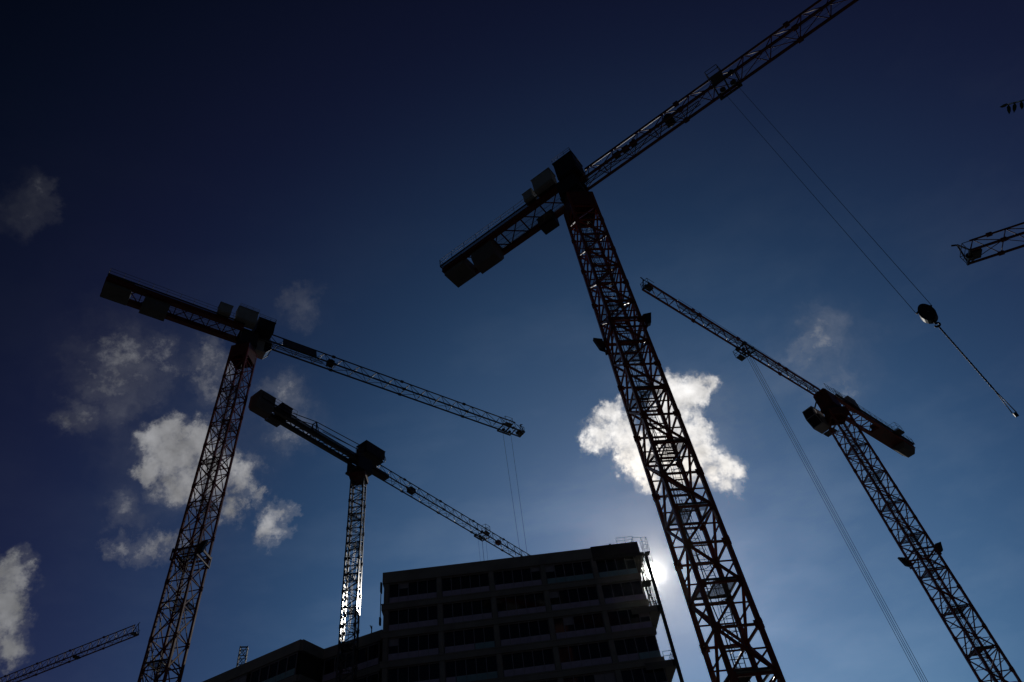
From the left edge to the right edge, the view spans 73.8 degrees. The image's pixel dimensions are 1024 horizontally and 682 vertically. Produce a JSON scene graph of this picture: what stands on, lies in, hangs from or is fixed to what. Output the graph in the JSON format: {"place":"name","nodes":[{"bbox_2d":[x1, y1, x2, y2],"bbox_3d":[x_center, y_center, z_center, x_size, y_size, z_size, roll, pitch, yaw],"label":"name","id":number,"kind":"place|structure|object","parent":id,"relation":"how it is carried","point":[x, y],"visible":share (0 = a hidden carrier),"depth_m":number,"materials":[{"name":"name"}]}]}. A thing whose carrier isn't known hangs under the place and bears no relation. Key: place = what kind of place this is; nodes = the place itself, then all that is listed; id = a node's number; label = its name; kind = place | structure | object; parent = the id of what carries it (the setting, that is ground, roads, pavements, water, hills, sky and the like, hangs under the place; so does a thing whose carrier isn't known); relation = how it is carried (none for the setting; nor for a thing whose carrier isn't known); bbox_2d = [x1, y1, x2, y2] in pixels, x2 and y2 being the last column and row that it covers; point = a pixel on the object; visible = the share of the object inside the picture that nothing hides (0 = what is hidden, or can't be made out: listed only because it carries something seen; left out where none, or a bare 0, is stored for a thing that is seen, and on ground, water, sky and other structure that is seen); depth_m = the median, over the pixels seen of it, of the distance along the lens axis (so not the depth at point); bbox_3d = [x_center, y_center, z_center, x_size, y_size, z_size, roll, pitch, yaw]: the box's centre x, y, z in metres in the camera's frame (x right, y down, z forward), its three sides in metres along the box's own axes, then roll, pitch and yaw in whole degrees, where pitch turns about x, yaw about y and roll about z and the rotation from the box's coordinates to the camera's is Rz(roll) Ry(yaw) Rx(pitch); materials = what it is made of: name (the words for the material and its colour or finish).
{"place":"outdoors","nodes":[
{"label":"outdoors","id":0,"kind":"place"},
{"bbox_2d":[0,0,1023,681],"label":"sky","id":1,"kind":"structure","parent":0,"point":[313,166],"materials":[{"name":"blue"}]},
{"bbox_2d":[379,536,683,681],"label":"office block","id":2,"kind":"structure","parent":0,"point":[591,614],"depth_m":74.74,"materials":[{"name":"concrete"}]},
{"bbox_2d":[389,579,436,602],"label":"window","id":3,"kind":"structure","parent":2,"relation":"in","point":[421,589],"depth_m":77.84,"materials":[{"name":"glass"}]},
{"bbox_2d":[388,605,437,630],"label":"window","id":4,"kind":"structure","parent":2,"relation":"in","point":[422,616],"depth_m":75.50,"materials":[{"name":"glass"}]},
{"bbox_2d":[388,633,438,659],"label":"window","id":5,"kind":"structure","parent":2,"relation":"in","point":[424,644],"depth_m":73.16,"materials":[{"name":"glass"}]},
{"bbox_2d":[387,662,439,681],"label":"window","id":6,"kind":"structure","parent":2,"relation":"in","point":[430,672],"depth_m":71.07,"materials":[{"name":"glass"}]},
{"bbox_2d":[442,572,489,596],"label":"window","id":7,"kind":"structure","parent":2,"relation":"in","point":[472,583],"depth_m":78.22,"materials":[{"name":"glass"}]},
{"bbox_2d":[443,598,491,623],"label":"window","id":8,"kind":"structure","parent":2,"relation":"in","point":[479,609],"depth_m":75.89,"materials":[{"name":"glass"}]},
{"bbox_2d":[444,626,494,652],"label":"window","id":9,"kind":"structure","parent":2,"relation":"in","point":[480,637],"depth_m":73.56,"materials":[{"name":"glass"}]},
{"bbox_2d":[445,655,497,681],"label":"window","id":10,"kind":"structure","parent":2,"relation":"in","point":[485,667],"depth_m":71.24,"materials":[{"name":"glass"}]},
{"bbox_2d":[493,566,541,589],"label":"window","id":11,"kind":"structure","parent":2,"relation":"in","point":[530,576],"depth_m":78.63,"materials":[{"name":"glass"}]},
{"bbox_2d":[496,592,545,616],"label":"window","id":12,"kind":"structure","parent":2,"relation":"in","point":[531,602],"depth_m":76.28,"materials":[{"name":"glass"}]},
{"bbox_2d":[499,619,550,645],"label":"window","id":13,"kind":"structure","parent":2,"relation":"in","point":[536,630],"depth_m":73.94,"materials":[{"name":"glass"}]},
{"bbox_2d":[502,648,555,676],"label":"window","id":14,"kind":"structure","parent":2,"relation":"in","point":[540,660],"depth_m":71.61,"materials":[{"name":"glass"}]},
{"bbox_2d":[534,679,557,681],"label":"window","id":15,"kind":"structure","parent":2,"relation":"in","point":[550,680],"depth_m":70.14,"materials":[{"name":"glass"}]},
{"bbox_2d":[545,560,593,583],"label":"window","id":16,"kind":"structure","parent":2,"relation":"in","point":[580,570],"depth_m":79.01,"materials":[{"name":"glass"}]},
{"bbox_2d":[549,585,599,609],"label":"window","id":17,"kind":"structure","parent":2,"relation":"in","point":[580,596],"depth_m":76.67,"materials":[{"name":"glass"}]},
{"bbox_2d":[553,612,605,638],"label":"window","id":18,"kind":"structure","parent":2,"relation":"in","point":[592,623],"depth_m":74.33,"materials":[{"name":"glass"}]},
{"bbox_2d":[558,641,612,668],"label":"window","id":19,"kind":"structure","parent":2,"relation":"in","point":[595,653],"depth_m":71.99,"materials":[{"name":"glass"}]},
{"bbox_2d":[563,671,616,681],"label":"window","id":20,"kind":"structure","parent":2,"relation":"in","point":[610,676],"depth_m":70.26,"materials":[{"name":"glass"}]},
{"bbox_2d":[596,557,637,576],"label":"window","id":21,"kind":"structure","parent":2,"relation":"in","point":[614,567],"depth_m":79.26,"materials":[{"name":"glass"}]},
{"bbox_2d":[601,580,644,603],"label":"window","id":22,"kind":"structure","parent":2,"relation":"in","point":[629,590],"depth_m":77.03,"materials":[{"name":"glass"}]},
{"bbox_2d":[607,606,652,631],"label":"window","id":23,"kind":"structure","parent":2,"relation":"in","point":[619,620],"depth_m":74.59,"materials":[{"name":"glass"}]},
{"bbox_2d":[613,635,660,661],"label":"window","id":24,"kind":"structure","parent":2,"relation":"in","point":[642,647],"depth_m":72.36,"materials":[{"name":"glass"}]},
{"bbox_2d":[620,667,667,681],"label":"window","id":25,"kind":"structure","parent":2,"relation":"in","point":[641,674],"depth_m":70.31,"materials":[{"name":"glass"}]},
{"label":"ground","id":26,"kind":"structure","parent":0,"visible":0},
{"bbox_2d":[0,622,139,681],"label":"tower crane","id":27,"kind":"object","parent":26,"relation":"on","point":[133,633],"visible":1,"depth_m":148.00,"materials":[{"name":"red paint"}]},
{"bbox_2d":[203,625,382,681],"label":"office wing","id":28,"kind":"structure","parent":26,"relation":"on","point":[300,660],"depth_m":73.90,"materials":[{"name":"black concrete"}]},
{"bbox_2d":[229,674,247,681],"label":"window","id":29,"kind":"structure","parent":28,"relation":"in","point":[243,678],"depth_m":75.34,"materials":[{"name":"glass"}]},
{"bbox_2d":[236,646,248,666],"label":"hoist mast","id":30,"kind":"object","parent":28,"relation":"on","point":[245,655],"visible":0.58,"depth_m":80.68,"materials":[{"name":"metal"}]},
{"bbox_2d":[250,652,297,681],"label":"window","id":31,"kind":"structure","parent":28,"relation":"in","point":[284,668],"depth_m":73.31,"materials":[{"name":"glass"}]},
{"bbox_2d":[322,642,379,681],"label":"window","id":32,"kind":"structure","parent":28,"relation":"in","point":[368,656],"depth_m":73.59,"materials":[{"name":"glass"}]},
{"bbox_2d":[349,672,378,681],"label":"window","id":33,"kind":"structure","parent":28,"relation":"in","point":[374,677],"depth_m":71.50,"materials":[{"name":"glass"}]},
{"bbox_2d":[100,268,527,681],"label":"tower crane","id":34,"kind":"object","parent":26,"relation":"on","point":[248,348],"visible":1,"depth_m":78.88,"materials":[{"name":"red paint"}]},
{"bbox_2d":[248,389,529,681],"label":"tower crane","id":35,"kind":"object","parent":26,"relation":"on","point":[367,458],"visible":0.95,"depth_m":83.42,"materials":[{"name":"paint"}]},
{"bbox_2d":[439,0,940,681],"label":"tower crane","id":36,"kind":"object","parent":26,"relation":"on","point":[579,210],"visible":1,"depth_m":45.76,"materials":[{"name":"red paint"}]},
{"bbox_2d":[937,325,1018,416],"bbox_3d":[21.563,1.238,31.801,0.199,6.040,0.102,-32,-51,19],"label":"lifting chain","id":37,"kind":"object","parent":36,"relation":"hanging from","point":[1015,414],"visible":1,"depth_m":31.29,"materials":[{"name":"black metal"}]},
{"bbox_2d":[640,277,1021,681],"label":"tower crane","id":38,"kind":"object","parent":26,"relation":"on","point":[833,410],"visible":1,"depth_m":82.99,"materials":[{"name":"red paint"}]},
{"bbox_2d":[951,222,1023,265],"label":"tower crane","id":39,"kind":"object","parent":26,"relation":"on","point":[972,254],"visible":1,"depth_m":54.47,"materials":[{"name":"red paint"}]},
{"bbox_2d":[1000,100,1023,113],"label":"ash tree","id":40,"kind":"object","parent":26,"relation":"on","point":[1014,106],"visible":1,"depth_m":8.94,"materials":[{"name":"plant"}]}
]}

